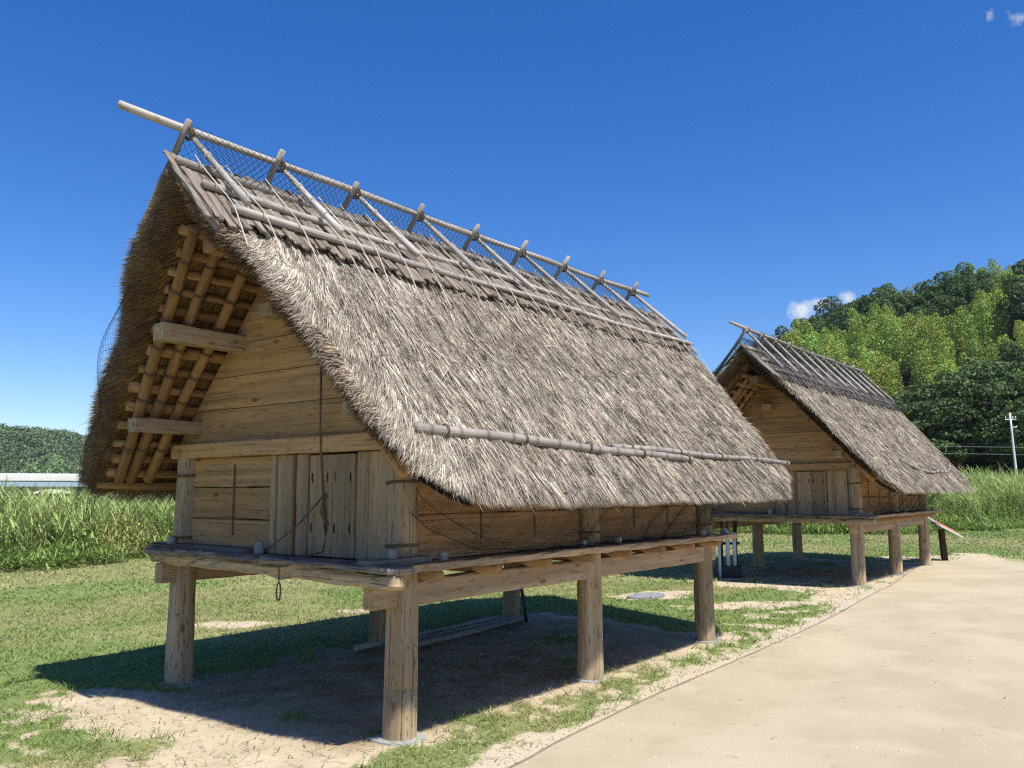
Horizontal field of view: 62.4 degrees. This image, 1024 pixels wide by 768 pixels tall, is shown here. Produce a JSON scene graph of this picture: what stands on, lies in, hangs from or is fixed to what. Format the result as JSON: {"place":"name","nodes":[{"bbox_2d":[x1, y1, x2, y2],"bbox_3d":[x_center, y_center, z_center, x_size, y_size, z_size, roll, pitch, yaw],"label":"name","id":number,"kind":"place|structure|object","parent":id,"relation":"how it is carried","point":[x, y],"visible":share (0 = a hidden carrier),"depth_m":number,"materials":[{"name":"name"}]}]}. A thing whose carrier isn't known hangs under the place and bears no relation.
{"place":"outdoors","nodes":[
{"label":"outdoors","id":0,"kind":"place"},
{"bbox_2d":[0,438,91,495],"bbox_3d":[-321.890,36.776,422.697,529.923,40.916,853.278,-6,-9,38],"label":"hill","id":1,"kind":"structure","parent":0,"point":[59,488],"depth_m":331.44,"materials":[{"name":"plant"}]},
{"bbox_2d":[0,423,89,490],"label":"distant woodland","id":2,"kind":"object","parent":1,"relation":"on","point":[60,441],"visible":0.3,"depth_m":425.91,"materials":[{"name":"green plant"}]},
{"bbox_2d":[0,493,1023,767],"bbox_3d":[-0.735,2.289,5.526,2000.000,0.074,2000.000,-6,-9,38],"label":"ground","id":3,"kind":"structure","parent":0,"point":[284,735],"depth_m":7.60,"materials":[{"name":"beige soil"}]},
{"bbox_2d":[0,473,81,496],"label":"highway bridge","id":4,"kind":"structure","parent":3,"relation":"on","point":[38,479],"depth_m":204.07,"materials":[{"name":"white concrete"}]},
{"bbox_2d":[353,616,496,651],"bbox_3d":[-0.890,2.783,9.497,0.069,0.068,2.408,-5,-9,34],"label":"wooden pole","id":5,"kind":"object","parent":3,"relation":"on","point":[364,646],"visible":0.65,"depth_m":9.49,"materials":[{"name":"wood"}]},
{"bbox_2d":[73,100,793,745],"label":"raised granary","id":6,"kind":"structure","parent":3,"relation":"on","point":[483,382],"depth_m":6.67,"materials":[{"name":"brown wood"}]},
{"bbox_2d":[276,556,288,600],"bbox_3d":[-1.566,1.331,5.790,0.055,0.299,0.088,-6,-9,38],"label":"rope loop","id":7,"kind":"object","parent":6,"relation":"hanging from","point":[278,582],"visible":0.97,"depth_m":5.76,"materials":[{"name":"fabric"}]},
{"bbox_2d":[267,359,328,556],"bbox_3d":[-1.579,0.502,6.184,0.515,1.480,0.148,-3,-8,20],"label":"rope","id":8,"kind":"object","parent":6,"relation":"hanging from","point":[322,512],"visible":0.95,"depth_m":6.15,"materials":[{"name":"fabric"}]},
{"bbox_2d":[308,454,332,556],"bbox_3d":[-1.397,0.888,6.205,0.255,0.736,0.048,-6,-9,38],"label":"door leaf","id":9,"kind":"structure","parent":6,"relation":"in","point":[316,538],"depth_m":6.19,"materials":[{"name":"brown wood"}]},
{"bbox_2d":[331,453,357,558],"bbox_3d":[-1.199,0.868,6.050,0.251,0.736,0.047,-6,-9,38],"label":"door leaf","id":10,"kind":"structure","parent":6,"relation":"in","point":[345,466],"depth_m":6.03,"materials":[{"name":"brown wood"}]},
{"bbox_2d":[74,124,737,554],"bbox_3d":[-0.115,-0.112,7.757,6.490,3.104,3.838,5,-9,-33],"label":"bird net","id":11,"kind":"object","parent":6,"relation":"on","point":[422,478],"visible":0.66,"depth_m":6.92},
{"bbox_2d":[520,589,527,621],"bbox_3d":[0.129,2.452,10.486,0.070,0.943,0.258,4,-8,-29],"label":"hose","id":12,"kind":"object","parent":6,"relation":"attached to","point":[524,605],"visible":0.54,"depth_m":10.43,"materials":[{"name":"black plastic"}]},
{"bbox_2d":[418,616,516,640],"bbox_3d":[-0.604,2.796,9.589,0.062,0.060,2.307,-5,-9,34],"label":"wooden pole","id":13,"kind":"object","parent":3,"relation":"on","point":[453,631],"visible":0.43,"depth_m":9.60,"materials":[{"name":"wood"}]},
{"bbox_2d":[418,617,518,647],"bbox_3d":[-0.541,2.767,9.383,0.067,0.072,2.264,-5,-9,32],"label":"wooden pole","id":14,"kind":"object","parent":3,"relation":"on","point":[431,641],"visible":0.87,"depth_m":9.35,"materials":[{"name":"wood"}]},
{"bbox_2d":[0,504,1023,570],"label":"weeds","id":15,"kind":"object","parent":3,"relation":"on","point":[50,557],"visible":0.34,"depth_m":20.34,"materials":[{"name":"green plant"}]},
{"bbox_2d":[0,463,1023,567],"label":"reeds","id":16,"kind":"object","parent":3,"relation":"on","point":[995,490],"visible":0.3,"depth_m":21.28,"materials":[{"name":"green plant"}]},
{"bbox_2d":[627,592,664,599],"bbox_3d":[2.058,3.230,12.819,0.506,0.080,0.789,-6,-9,38],"label":"flat stone","id":17,"kind":"object","parent":3,"relation":"on","point":[644,596],"visible":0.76,"depth_m":12.72,"materials":[{"name":"stone"}]},
{"bbox_2d":[507,565,919,767],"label":"path edging","id":18,"kind":"object","parent":3,"relation":"on","point":[552,744],"visible":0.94,"depth_m":6.76,"materials":[{"name":"concrete"}]},
{"bbox_2d":[718,521,741,577],"bbox_3d":[3.901,2.908,15.316,0.440,1.157,0.263,0,-7,0],"label":"tube rack","id":19,"kind":"object","parent":3,"relation":"on","point":[729,570],"visible":0.73,"depth_m":15.18,"materials":[{"name":"black plastic"}]},
{"bbox_2d":[710,321,972,585],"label":"raised granary","id":20,"kind":"structure","parent":3,"relation":"on","point":[805,431],"depth_m":14.77,"materials":[{"name":"brown wood"}]},
{"bbox_2d":[797,472,812,514],"bbox_3d":[5.041,1.879,14.569,0.253,0.736,0.046,-6,-9,38],"label":"door leaf","id":21,"kind":"structure","parent":20,"relation":"in","point":[804,479],"depth_m":14.55,"materials":[{"name":"brown wood"}]},
{"bbox_2d":[811,471,827,514],"bbox_3d":[5.241,1.858,14.412,0.249,0.736,0.049,-6,-9,38],"label":"door leaf","id":22,"kind":"structure","parent":20,"relation":"in","point":[819,478],"depth_m":14.40,"materials":[{"name":"brown wood"}]},
{"bbox_2d":[711,328,937,513],"bbox_3d":[6.047,0.944,16.920,4.174,3.176,7.303,-6,-9,38],"label":"bird net","id":23,"kind":"object","parent":20,"relation":"on","point":[788,358],"visible":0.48,"depth_m":15.60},
{"bbox_2d":[928,517,963,560],"bbox_3d":[9.578,3.429,18.723,0.591,0.996,0.679,-1,-7,7],"label":"information board","id":24,"kind":"object","parent":3,"relation":"on","point":[942,545],"visible":0.88,"depth_m":18.68,"materials":[{"name":"brown wood"}]},
{"bbox_2d":[0,520,1023,767],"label":"grass","id":25,"kind":"structure","parent":0,"point":[328,596],"depth_m":10.18,"materials":[{"name":"green plant"}]},
{"bbox_2d":[0,0,1023,492],"label":"sky","id":26,"kind":"structure","parent":0,"point":[753,164],"materials":[{"name":"blue"}]},
{"bbox_2d":[512,559,1023,767],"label":"path","id":27,"kind":"structure","parent":0,"point":[825,700],"depth_m":6.53,"materials":[{"name":"beige concrete"}]},
{"bbox_2d":[38,557,1022,767],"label":"gravel","id":28,"kind":"structure","parent":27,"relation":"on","point":[711,668],"depth_m":7.41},
{"bbox_2d":[852,323,1023,478],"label":"hill","id":29,"kind":"structure","parent":0,"point":[971,462],"depth_m":103.06,"materials":[{"name":"green plant"}]},
{"bbox_2d":[770,319,813,341],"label":"broadleaf tree","id":30,"kind":"object","parent":29,"relation":"on","point":[778,331],"visible":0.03,"depth_m":172.43,"materials":[{"name":"green plant"}]},
{"bbox_2d":[775,334,809,353],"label":"broadleaf tree","id":31,"kind":"object","parent":29,"relation":"on","point":[789,341],"visible":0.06,"depth_m":160.51,"materials":[{"name":"green plant"}]},
{"bbox_2d":[777,318,817,350],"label":"bamboo clump","id":32,"kind":"object","parent":29,"relation":"on","point":[802,335],"visible":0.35,"depth_m":155.70,"materials":[{"name":"green plant"}]},
{"bbox_2d":[799,327,846,362],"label":"bamboo clump","id":33,"kind":"object","parent":29,"relation":"on","point":[816,345],"visible":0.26,"depth_m":140.62,"materials":[{"name":"green plant"}]},
{"bbox_2d":[796,319,851,352],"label":"broadleaf tree","id":34,"kind":"object","parent":29,"relation":"on","point":[828,325],"visible":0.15,"depth_m":160.18,"materials":[{"name":"green plant"}]},
{"bbox_2d":[807,314,840,329],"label":"broadleaf tree","id":35,"kind":"object","parent":29,"relation":"on","point":[818,318],"visible":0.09,"depth_m":174.14,"materials":[{"name":"green plant"}]},
{"bbox_2d":[806,296,848,327],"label":"broadleaf tree","id":36,"kind":"object","parent":29,"relation":"on","point":[828,305],"visible":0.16,"depth_m":178.05,"materials":[{"name":"green plant"}]},
{"bbox_2d":[810,326,847,355],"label":"bamboo clump","id":37,"kind":"object","parent":29,"relation":"on","point":[834,333],"visible":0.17,"depth_m":151.83,"materials":[{"name":"green plant"}]},
{"bbox_2d":[819,342,847,373],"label":"bamboo clump","id":38,"kind":"object","parent":29,"relation":"on","point":[838,354],"visible":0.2,"depth_m":137.07,"materials":[{"name":"green plant"}]},
{"bbox_2d":[822,311,851,353],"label":"broadleaf tree","id":39,"kind":"object","parent":29,"relation":"on","point":[827,318],"visible":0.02,"depth_m":168.71,"materials":[{"name":"green plant"}]},
{"bbox_2d":[825,330,849,366],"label":"bamboo clump","id":40,"kind":"object","parent":29,"relation":"on","point":[839,339],"visible":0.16,"depth_m":146.99,"materials":[{"name":"green plant"}]},
{"bbox_2d":[826,357,854,374],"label":"bamboo clump","id":41,"kind":"object","parent":29,"relation":"on","point":[845,360],"visible":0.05,"depth_m":130.93,"materials":[{"name":"green plant"}]},
{"bbox_2d":[826,304,868,357],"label":"broadleaf tree","id":42,"kind":"object","parent":29,"relation":"on","point":[845,318],"visible":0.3,"depth_m":159.78,"materials":[{"name":"green plant"}]},
{"bbox_2d":[843,295,874,343],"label":"broadleaf tree","id":43,"kind":"object","parent":29,"relation":"on","point":[852,304],"visible":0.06,"depth_m":172.90,"materials":[{"name":"green plant"}]},
{"bbox_2d":[845,333,882,364],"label":"bamboo clump","id":44,"kind":"object","parent":29,"relation":"on","point":[862,339],"visible":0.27,"depth_m":140.78,"materials":[{"name":"green plant"}]},
{"bbox_2d":[843,361,887,392],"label":"bamboo clump","id":45,"kind":"object","parent":29,"relation":"on","point":[863,363],"visible":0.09,"depth_m":121.42,"materials":[{"name":"green plant"}]},
{"bbox_2d":[847,302,884,344],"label":"bamboo clump","id":46,"kind":"object","parent":29,"relation":"on","point":[861,316],"visible":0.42,"depth_m":151.88,"materials":[{"name":"green plant"}]},
{"bbox_2d":[849,319,882,362],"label":"bamboo clump","id":47,"kind":"object","parent":29,"relation":"on","point":[855,334],"visible":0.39,"depth_m":144.86,"materials":[{"name":"green plant"}]},
{"bbox_2d":[845,347,894,382],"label":"bamboo clump","id":48,"kind":"object","parent":29,"relation":"on","point":[853,360],"visible":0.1,"depth_m":129.46,"materials":[{"name":"green plant"}]},
{"bbox_2d":[853,283,895,303],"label":"broadleaf tree","id":49,"kind":"object","parent":29,"relation":"on","point":[886,288],"visible":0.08,"depth_m":174.01,"materials":[{"name":"green plant"}]},
{"bbox_2d":[853,345,896,394],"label":"bamboo clump","id":50,"kind":"object","parent":29,"relation":"on","point":[860,347],"visible":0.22,"depth_m":125.21,"materials":[{"name":"green plant"}]},
{"bbox_2d":[860,343,896,377],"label":"bamboo clump","id":51,"kind":"object","parent":29,"relation":"on","point":[868,345],"visible":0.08,"depth_m":137.72,"materials":[{"name":"green plant"}]},
{"bbox_2d":[858,297,906,337],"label":"broadleaf tree","id":52,"kind":"object","parent":29,"relation":"on","point":[866,309],"visible":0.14,"depth_m":155.22,"materials":[{"name":"green plant"}]},
{"bbox_2d":[863,353,904,403],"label":"bamboo clump","id":53,"kind":"object","parent":29,"relation":"on","point":[879,371],"visible":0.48,"depth_m":120.00,"materials":[{"name":"green plant"}]},
{"bbox_2d":[868,351,899,386],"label":"bamboo clump","id":54,"kind":"object","parent":29,"relation":"on","point":[896,364],"visible":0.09,"depth_m":129.07,"materials":[{"name":"green plant"}]},
{"bbox_2d":[856,287,916,318],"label":"broadleaf tree","id":55,"kind":"object","parent":29,"relation":"on","point":[867,300],"visible":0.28,"depth_m":160.57,"materials":[{"name":"green plant"}]},
{"bbox_2d":[868,312,907,349],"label":"bamboo clump","id":56,"kind":"object","parent":29,"relation":"on","point":[884,315],"visible":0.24,"depth_m":147.32,"materials":[{"name":"green plant"}]},
{"bbox_2d":[865,305,914,346],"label":"bamboo clump","id":57,"kind":"object","parent":29,"relation":"on","point":[885,307],"visible":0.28,"depth_m":150.10,"materials":[{"name":"green plant"}]},
{"bbox_2d":[870,317,919,386],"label":"bamboo clump","id":58,"kind":"object","parent":29,"relation":"on","point":[898,343],"visible":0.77,"depth_m":134.19,"materials":[{"name":"green plant"}]},
{"bbox_2d":[889,395,902,403],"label":"spreading tree","id":59,"kind":"object","parent":29,"relation":"on","point":[898,400],"visible":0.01,"depth_m":104.38,"materials":[{"name":"green plant"}]},
{"bbox_2d":[881,336,911,381],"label":"bamboo clump","id":60,"kind":"object","parent":29,"relation":"on","point":[898,358],"visible":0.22,"depth_m":137.26,"materials":[{"name":"green plant"}]},
{"bbox_2d":[879,288,930,317],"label":"broadleaf tree","id":61,"kind":"object","parent":29,"relation":"on","point":[892,290],"visible":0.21,"depth_m":160.34,"materials":[{"name":"green plant"}]},
{"bbox_2d":[901,310,924,352],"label":"bamboo clump","id":62,"kind":"object","parent":29,"relation":"on","point":[909,322],"visible":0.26,"depth_m":149.38,"materials":[{"name":"green plant"}]},
{"bbox_2d":[899,282,941,300],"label":"broadleaf tree","id":63,"kind":"object","parent":29,"relation":"on","point":[916,288],"visible":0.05,"depth_m":168.09,"materials":[{"name":"green plant"}]},
{"bbox_2d":[898,306,944,330],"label":"broadleaf tree","id":64,"kind":"object","parent":29,"relation":"on","point":[912,310],"visible":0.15,"depth_m":152.34,"materials":[{"name":"green plant"}]},
{"bbox_2d":[903,289,940,318],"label":"broadleaf tree","id":65,"kind":"object","parent":29,"relation":"on","point":[920,300],"visible":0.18,"depth_m":159.96,"materials":[{"name":"green plant"}]},
{"bbox_2d":[904,317,943,350],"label":"bamboo clump","id":66,"kind":"object","parent":29,"relation":"on","point":[921,328],"visible":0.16,"depth_m":141.67,"materials":[{"name":"green plant"}]},
{"bbox_2d":[888,383,962,405],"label":"spreading tree","id":67,"kind":"object","parent":29,"relation":"on","point":[915,388],"visible":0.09,"depth_m":107.37,"materials":[{"name":"green plant"}]},
{"bbox_2d":[909,314,942,373],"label":"bamboo clump","id":68,"kind":"object","parent":29,"relation":"on","point":[925,332],"visible":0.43,"depth_m":136.03,"materials":[{"name":"green plant"}]},
{"bbox_2d":[904,326,952,371],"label":"bamboo clump","id":69,"kind":"object","parent":29,"relation":"on","point":[932,333],"visible":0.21,"depth_m":132.32,"materials":[{"name":"green plant"}]},
{"bbox_2d":[909,341,950,393],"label":"bamboo clump","id":70,"kind":"object","parent":29,"relation":"on","point":[927,358],"visible":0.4,"depth_m":121.61,"materials":[{"name":"green plant"}]},
{"bbox_2d":[911,338,955,382],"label":"bamboo clump","id":71,"kind":"object","parent":29,"relation":"on","point":[922,346],"visible":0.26,"depth_m":126.44,"materials":[{"name":"green plant"}]},
{"bbox_2d":[894,401,978,459],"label":"spreading tree","id":72,"kind":"object","parent":29,"relation":"on","point":[951,425],"visible":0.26,"depth_m":88.74,"materials":[{"name":"green plant"}]},
{"bbox_2d":[924,356,955,384],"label":"bamboo clump","id":73,"kind":"object","parent":29,"relation":"on","point":[943,359],"visible":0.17,"depth_m":119.68,"materials":[{"name":"green plant"}]},
{"bbox_2d":[923,360,957,388],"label":"bamboo clump","id":74,"kind":"object","parent":29,"relation":"on","point":[930,378],"visible":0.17,"depth_m":114.96,"materials":[{"name":"green plant"}]},
{"bbox_2d":[923,294,962,324],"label":"broadleaf tree","id":75,"kind":"object","parent":29,"relation":"on","point":[944,310],"visible":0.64,"depth_m":153.43,"materials":[{"name":"green plant"}]},
{"bbox_2d":[928,312,957,343],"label":"bamboo clump","id":76,"kind":"object","parent":29,"relation":"on","point":[939,318],"visible":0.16,"depth_m":145.69,"materials":[{"name":"green plant"}]},
{"bbox_2d":[913,270,981,330],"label":"broadleaf tree","id":77,"kind":"object","parent":29,"relation":"on","point":[959,287],"visible":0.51,"depth_m":156.85,"materials":[{"name":"green plant"}]},
{"bbox_2d":[904,401,999,447],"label":"spreading tree","id":78,"kind":"object","parent":29,"relation":"on","point":[959,426],"visible":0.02,"depth_m":93.47,"materials":[{"name":"green plant"}]},
{"bbox_2d":[927,306,979,362],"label":"bamboo clump","id":79,"kind":"object","parent":29,"relation":"on","point":[958,333],"visible":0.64,"depth_m":135.32,"materials":[{"name":"green plant"}]},
{"bbox_2d":[896,377,1023,472],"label":"spreading tree","id":80,"kind":"object","parent":29,"relation":"on","point":[961,408],"visible":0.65,"depth_m":89.71,"materials":[{"name":"green plant"}]},
{"bbox_2d":[930,261,991,297],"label":"broadleaf tree","id":81,"kind":"object","parent":29,"relation":"on","point":[967,273],"visible":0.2,"depth_m":163.59,"materials":[{"name":"green plant"}]},
{"bbox_2d":[947,290,988,322],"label":"broadleaf tree","id":82,"kind":"object","parent":29,"relation":"on","point":[956,302],"visible":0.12,"depth_m":149.76,"materials":[{"name":"green plant"}]},
{"bbox_2d":[958,352,978,380],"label":"bamboo clump","id":83,"kind":"object","parent":29,"relation":"on","point":[962,353],"visible":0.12,"depth_m":121.99,"materials":[{"name":"green plant"}]},
{"bbox_2d":[952,304,985,343],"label":"bamboo clump","id":84,"kind":"object","parent":29,"relation":"on","point":[970,313],"visible":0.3,"depth_m":142.12,"materials":[{"name":"green plant"}]},
{"bbox_2d":[924,363,1023,450],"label":"spreading tree","id":85,"kind":"object","parent":29,"relation":"on","point":[966,369],"visible":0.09,"depth_m":104.10,"materials":[{"name":"green plant"}]},
{"bbox_2d":[935,360,1023,475],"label":"spreading tree","id":86,"kind":"object","parent":29,"relation":"on","point":[984,371],"visible":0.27,"depth_m":96.79,"materials":[{"name":"green plant"}]},
{"bbox_2d":[967,335,1001,361],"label":"bamboo clump","id":87,"kind":"object","parent":29,"relation":"on","point":[985,354],"visible":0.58,"depth_m":127.95,"materials":[{"name":"green plant"}]},
{"bbox_2d":[967,277,1001,321],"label":"broadleaf tree","id":88,"kind":"object","parent":29,"relation":"on","point":[986,287],"visible":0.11,"depth_m":153.99,"materials":[{"name":"green plant"}]},
{"bbox_2d":[969,258,1002,278],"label":"bamboo clump","id":89,"kind":"object","parent":29,"relation":"on","point":[989,266],"visible":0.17,"depth_m":171.80,"materials":[{"name":"green plant"}]},
{"bbox_2d":[954,342,1023,373],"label":"broadleaf tree","id":90,"kind":"object","parent":29,"relation":"on","point":[1016,350],"visible":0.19,"depth_m":113.43,"materials":[{"name":"green plant"}]},
{"bbox_2d":[966,282,1012,342],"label":"bamboo clump","id":91,"kind":"object","parent":29,"relation":"on","point":[992,290],"visible":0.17,"depth_m":142.75,"materials":[{"name":"green plant"}]},
{"bbox_2d":[973,310,1007,353],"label":"bamboo clump","id":92,"kind":"object","parent":29,"relation":"on","point":[991,330],"visible":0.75,"depth_m":135.27,"materials":[{"name":"green plant"}]},
{"bbox_2d":[978,273,1002,288],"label":"broadleaf tree","id":93,"kind":"object","parent":29,"relation":"on","point":[989,275],"visible":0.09,"depth_m":160.03,"materials":[{"name":"green plant"}]},
{"bbox_2d":[975,289,1019,339],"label":"bamboo clump","id":94,"kind":"object","parent":29,"relation":"on","point":[982,306],"visible":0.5,"depth_m":138.10,"materials":[{"name":"green plant"}]},
{"bbox_2d":[976,396,1023,466],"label":"spreading tree","id":95,"kind":"object","parent":29,"relation":"on","point":[1002,413],"visible":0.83,"depth_m":87.75,"materials":[{"name":"green plant"}]},
{"bbox_2d":[992,266,1010,278],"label":"bamboo clump","id":96,"kind":"object","parent":29,"relation":"on","point":[1001,272],"visible":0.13,"depth_m":162.03,"materials":[{"name":"green plant"}]},
{"bbox_2d":[987,273,1017,312],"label":"broadleaf tree","id":97,"kind":"object","parent":29,"relation":"on","point":[989,288],"visible":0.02,"depth_m":147.79,"materials":[{"name":"green plant"}]},
{"bbox_2d":[984,281,1023,328],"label":"broadleaf tree","id":98,"kind":"object","parent":29,"relation":"on","point":[1016,309],"visible":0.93,"depth_m":133.78,"materials":[{"name":"green plant"}]},
{"bbox_2d":[993,320,1023,358],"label":"bamboo clump","id":99,"kind":"object","parent":29,"relation":"on","point":[1020,325],"visible":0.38,"depth_m":121.63,"materials":[{"name":"green plant"}]},
{"bbox_2d":[993,273,1023,306],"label":"broadleaf tree","id":100,"kind":"object","parent":29,"relation":"on","point":[1006,280],"visible":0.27,"depth_m":140.71,"materials":[{"name":"green plant"}]},
{"bbox_2d":[997,271,1023,298],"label":"bamboo clump","id":101,"kind":"object","parent":29,"relation":"on","point":[1008,273],"visible":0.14,"depth_m":142.48,"materials":[{"name":"green plant"}]},
{"bbox_2d":[1005,413,1017,473],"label":"utility pole","id":102,"kind":"object","parent":29,"relation":"on","point":[1013,449],"visible":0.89,"depth_m":81.67,"materials":[{"name":"concrete"}]},
{"bbox_2d":[935,446,1023,447],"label":"power line","id":103,"kind":"object","parent":102,"relation":"attached to","point":[969,446],"visible":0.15,"depth_m":84.40,"materials":[{"name":"metal"}]},
{"bbox_2d":[1011,259,1023,277],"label":"broadleaf tree","id":104,"kind":"object","parent":29,"relation":"on","point":[1017,265],"visible":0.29,"depth_m":149.95,"materials":[{"name":"green plant"}]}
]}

